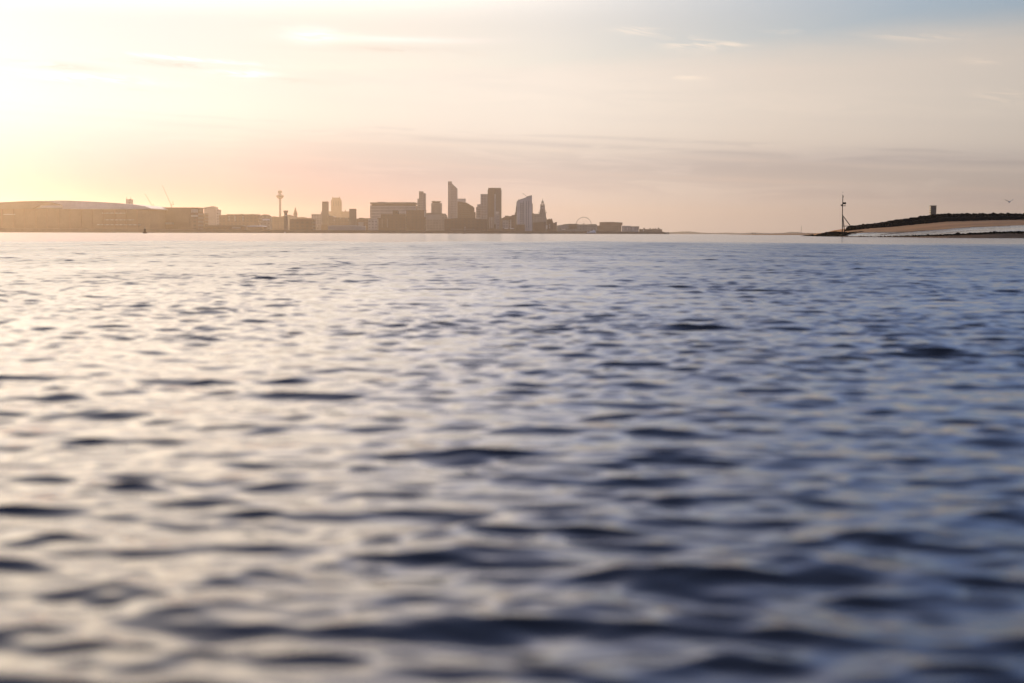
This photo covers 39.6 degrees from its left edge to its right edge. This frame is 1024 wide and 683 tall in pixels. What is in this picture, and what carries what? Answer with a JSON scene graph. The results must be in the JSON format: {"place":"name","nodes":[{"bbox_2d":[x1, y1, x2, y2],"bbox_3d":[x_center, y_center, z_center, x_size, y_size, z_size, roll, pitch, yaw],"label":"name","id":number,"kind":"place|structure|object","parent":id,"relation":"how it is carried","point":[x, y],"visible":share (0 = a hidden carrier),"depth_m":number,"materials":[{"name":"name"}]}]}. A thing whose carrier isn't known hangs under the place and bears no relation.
{"place":"outdoors","nodes":[
{"label":"outdoors","id":0,"kind":"place"},
{"bbox_2d":[203,213,208,225],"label":"dock shed","id":1,"kind":"structure","parent":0,"point":[205,218],"depth_m":2743.27,"materials":[{"name":"brick"}]},
{"bbox_2d":[204,206,220,224],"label":"flat block","id":2,"kind":"structure","parent":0,"point":[214,212],"depth_m":3288.41,"materials":[{"name":"concrete"}]},
{"bbox_2d":[204,225,247,229],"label":"quay shed","id":3,"kind":"structure","parent":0,"point":[242,227],"depth_m":2412.39,"materials":[{"name":"brick"}]},
{"bbox_2d":[248,225,266,229],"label":"dome shed","id":4,"kind":"structure","parent":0,"point":[255,227],"depth_m":2552.07,"materials":[{"name":"brick"}]},
{"bbox_2d":[261,214,271,229],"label":"gabled house","id":5,"kind":"structure","parent":0,"point":[266,220],"depth_m":3089.42,"materials":[{"name":"grey stone"}]},
{"bbox_2d":[272,215,287,229],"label":"terrace","id":6,"kind":"structure","parent":0,"point":[277,223],"depth_m":3687.55,"materials":[{"name":"brick"}]},
{"bbox_2d":[276,190,283,216],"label":"observation tower","id":7,"kind":"structure","parent":0,"point":[279,196],"depth_m":4973.20,"materials":[{"name":"concrete"}]},
{"bbox_2d":[288,207,297,229],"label":"church","id":8,"kind":"structure","parent":0,"point":[295,214],"depth_m":4186.52,"materials":[{"name":"grey stone"}]},
{"bbox_2d":[290,219,315,229],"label":"quay shed","id":9,"kind":"structure","parent":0,"point":[302,224],"depth_m":2611.45,"materials":[{"name":"brick"}]},
{"bbox_2d":[311,214,329,229],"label":"office block","id":10,"kind":"structure","parent":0,"point":[318,221],"depth_m":3686.65,"materials":[{"name":"concrete"}]},
{"bbox_2d":[320,201,328,229],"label":"square tower","id":11,"kind":"structure","parent":0,"point":[324,214],"depth_m":3635.67,"materials":[{"name":"concrete"}]},
{"bbox_2d":[328,216,348,225],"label":"hall block","id":12,"kind":"structure","parent":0,"point":[333,220],"depth_m":3589.47,"materials":[{"name":"brick"}]},
{"bbox_2d":[329,197,348,217],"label":"cathedral","id":13,"kind":"structure","parent":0,"point":[336,208],"depth_m":6175.15,"materials":[{"name":"beige stone"}]},
{"bbox_2d":[328,225,365,229],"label":"ferry shed","id":14,"kind":"structure","parent":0,"point":[343,227],"depth_m":2751.28,"materials":[{"name":"metal"}]},
{"bbox_2d":[368,219,377,229],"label":"terrace","id":15,"kind":"structure","parent":0,"point":[372,224],"depth_m":3069.92,"materials":[{"name":"beige"}]},
{"bbox_2d":[405,210,426,230],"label":"apartment block","id":16,"kind":"structure","parent":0,"point":[416,220],"depth_m":3288.31,"materials":[{"name":"brick"}]},
{"bbox_2d":[417,191,425,209],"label":"stepped tower","id":17,"kind":"structure","parent":0,"point":[421,202],"depth_m":3932.66,"materials":[{"name":"grey glass"}]},
{"bbox_2d":[431,201,441,212],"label":"ribbed tower","id":18,"kind":"structure","parent":0,"point":[436,206],"depth_m":4032.63,"materials":[{"name":"concrete"}]},
{"bbox_2d":[426,213,447,230],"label":"domed hall","id":19,"kind":"structure","parent":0,"point":[434,221],"depth_m":3786.72,"materials":[{"name":"grey stone"}]},
{"bbox_2d":[448,181,457,218],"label":"blade tower","id":20,"kind":"structure","parent":0,"point":[452,199],"depth_m":4081.67,"materials":[{"name":"grey glass"}]},
{"bbox_2d":[457,201,475,217],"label":"curved block","id":21,"kind":"structure","parent":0,"point":[465,210],"depth_m":3635.10,"materials":[{"name":"brick"}]},
{"bbox_2d":[476,194,487,230],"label":"stepped block","id":22,"kind":"structure","parent":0,"point":[482,210],"depth_m":3744.65,"materials":[{"name":"grey glass"}]},
{"bbox_2d":[488,188,501,230],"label":"twin tower","id":23,"kind":"structure","parent":0,"point":[494,207],"depth_m":3585.45,"materials":[{"name":"brick"}]},
{"bbox_2d":[501,212,515,230],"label":"hotel block","id":24,"kind":"structure","parent":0,"point":[507,223],"depth_m":3487.69,"materials":[{"name":"brick"}]},
{"bbox_2d":[0,232,1023,682],"bbox_3d":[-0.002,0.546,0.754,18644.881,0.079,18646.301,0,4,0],"label":"water","id":25,"kind":"structure","parent":0,"point":[480,458],"depth_m":3.79,"materials":[{"name":"blue liquid"}]},
{"bbox_2d":[739,233,818,234],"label":"sandbar","id":26,"kind":"structure","parent":25,"relation":"in","point":[783,234],"depth_m":1134.96,"materials":[{"name":"beige sand"}]},
{"bbox_2d":[0,0,1023,232],"label":"sky","id":27,"kind":"structure","parent":0,"point":[701,116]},
{"bbox_2d":[515,194,532,230],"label":"angled tower","id":28,"kind":"structure","parent":0,"point":[524,215],"depth_m":3386.45,"materials":[{"name":"concrete"}]},
{"bbox_2d":[546,218,556,230],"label":"gabled hall","id":29,"kind":"structure","parent":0,"point":[551,225],"depth_m":3488.89,"materials":[{"name":"brick"}]},
{"bbox_2d":[557,224,596,230],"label":"terminal building","id":30,"kind":"structure","parent":0,"point":[577,227],"depth_m":3937.17,"materials":[{"name":"grey stone"}]},
{"bbox_2d":[639,228,661,231],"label":"dock terrace","id":31,"kind":"structure","parent":0,"point":[650,230],"depth_m":4137.34,"materials":[{"name":"brick"}]},
{"bbox_2d":[669,231,800,233],"bbox_3d":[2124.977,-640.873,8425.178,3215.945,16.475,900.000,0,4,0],"label":"hills","id":32,"kind":"structure","parent":0,"point":[687,232],"depth_m":8240.78,"materials":[{"name":"grey"}]},
{"bbox_2d":[803,220,1023,235],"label":"beach","id":33,"kind":"structure","parent":0,"point":[941,225],"depth_m":362.80,"materials":[{"name":"beige sand"}]},
{"bbox_2d":[845,212,1023,231],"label":"rock breakwater","id":34,"kind":"object","parent":33,"relation":"on","point":[936,218],"visible":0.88,"depth_m":383.79,"materials":[{"name":"black stone"}]},
{"bbox_2d":[838,233,1023,237],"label":"sand","id":35,"kind":"structure","parent":0,"point":[1009,235],"depth_m":266.84,"materials":[{"name":"grey sand"}]},
{"bbox_2d":[929,205,936,214],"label":"tower block","id":36,"kind":"structure","parent":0,"point":[932,209],"depth_m":1493.69,"materials":[{"name":"concrete"}]},
{"bbox_2d":[845,225,1023,236],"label":"wet sand","id":37,"kind":"structure","parent":0,"point":[965,230],"depth_m":322.36,"materials":[{"name":"grey sand"}]},
{"bbox_2d":[814,231,867,236],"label":"rock spit","id":38,"kind":"structure","parent":37,"relation":"on","point":[835,233],"depth_m":388.67,"materials":[{"name":"black stone"}]},
{"bbox_2d":[841,196,851,233],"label":"beacon post","id":39,"kind":"object","parent":38,"relation":"on","point":[842,205],"visible":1,"depth_m":377.35,"materials":[{"name":"paint"}]},
{"bbox_2d":[865,231,1023,236],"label":"groyne rocks","id":40,"kind":"object","parent":37,"relation":"on","point":[1002,232],"visible":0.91,"depth_m":273.21,"materials":[{"name":"black stone"}]},
{"bbox_3d":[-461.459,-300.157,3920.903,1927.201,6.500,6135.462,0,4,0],"label":"ground","id":41,"kind":"structure","parent":0,"visible":0},
{"bbox_2d":[0,201,167,228],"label":"stadium","id":42,"kind":"object","parent":41,"relation":"on","point":[60,214],"visible":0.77,"depth_m":2177.39,"materials":[{"name":"metal"}]},
{"bbox_2d":[126,197,132,203],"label":"chimney block","id":43,"kind":"structure","parent":42,"relation":"on","point":[129,201],"depth_m":2687.99,"materials":[{"name":"paint"}]},
{"bbox_2d":[163,207,205,228],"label":"warehouse","id":44,"kind":"structure","parent":41,"relation":"on","point":[184,217],"depth_m":2291.94,"materials":[{"name":"concrete"}]},
{"bbox_2d":[219,214,260,225],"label":"long mill","id":45,"kind":"object","parent":41,"relation":"on","point":[243,219],"visible":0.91,"depth_m":2939.78,"materials":[{"name":"brick"}]},
{"bbox_2d":[283,210,287,229],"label":"clock tower","id":46,"kind":"structure","parent":41,"relation":"on","point":[285,220],"depth_m":2488.74,"materials":[{"name":"concrete"}]},
{"bbox_2d":[0,228,663,233],"bbox_3d":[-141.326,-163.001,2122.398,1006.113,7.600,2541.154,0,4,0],"label":"sea wall","id":47,"kind":"structure","parent":41,"relation":"on","point":[84,230],"depth_m":2413.38,"materials":[{"name":"stone"}]},
{"bbox_2d":[349,209,356,225],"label":"ventilation tower","id":48,"kind":"structure","parent":41,"relation":"on","point":[352,216],"depth_m":3088.72,"materials":[{"name":"concrete"}]},
{"bbox_2d":[356,218,371,229],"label":"brick mill","id":49,"kind":"object","parent":41,"relation":"on","point":[363,222],"visible":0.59,"depth_m":3338.33,"materials":[{"name":"brick"}]},
{"bbox_2d":[377,211,406,229],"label":"dark mill","id":50,"kind":"object","parent":41,"relation":"on","point":[395,220],"visible":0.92,"depth_m":3139.18,"materials":[{"name":"brick"}]},
{"bbox_2d":[370,202,416,218],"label":"slab office","id":51,"kind":"structure","parent":41,"relation":"on","point":[377,209],"depth_m":3535.17,"materials":[{"name":"concrete"}]},
{"bbox_2d":[444,218,487,230],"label":"dock office","id":52,"kind":"structure","parent":41,"relation":"on","point":[463,224],"depth_m":3009.92,"materials":[{"name":"brick"}]},
{"bbox_2d":[533,222,545,230],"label":"quay office","id":53,"kind":"structure","parent":41,"relation":"on","point":[539,226],"depth_m":3289.29,"materials":[{"name":"brick"}]},
{"bbox_2d":[533,199,546,221],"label":"pier office","id":54,"kind":"structure","parent":41,"relation":"on","point":[540,216],"depth_m":3935.72,"materials":[{"name":"grey stone"}]},
{"bbox_2d":[597,222,622,231],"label":"museum","id":55,"kind":"structure","parent":41,"relation":"on","point":[608,226],"depth_m":4486.77,"materials":[{"name":"brick"}]},
{"bbox_2d":[622,226,638,231],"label":"dock flats","id":56,"kind":"structure","parent":41,"relation":"on","point":[630,228],"depth_m":4386.65,"materials":[{"name":"metal"}]}
]}

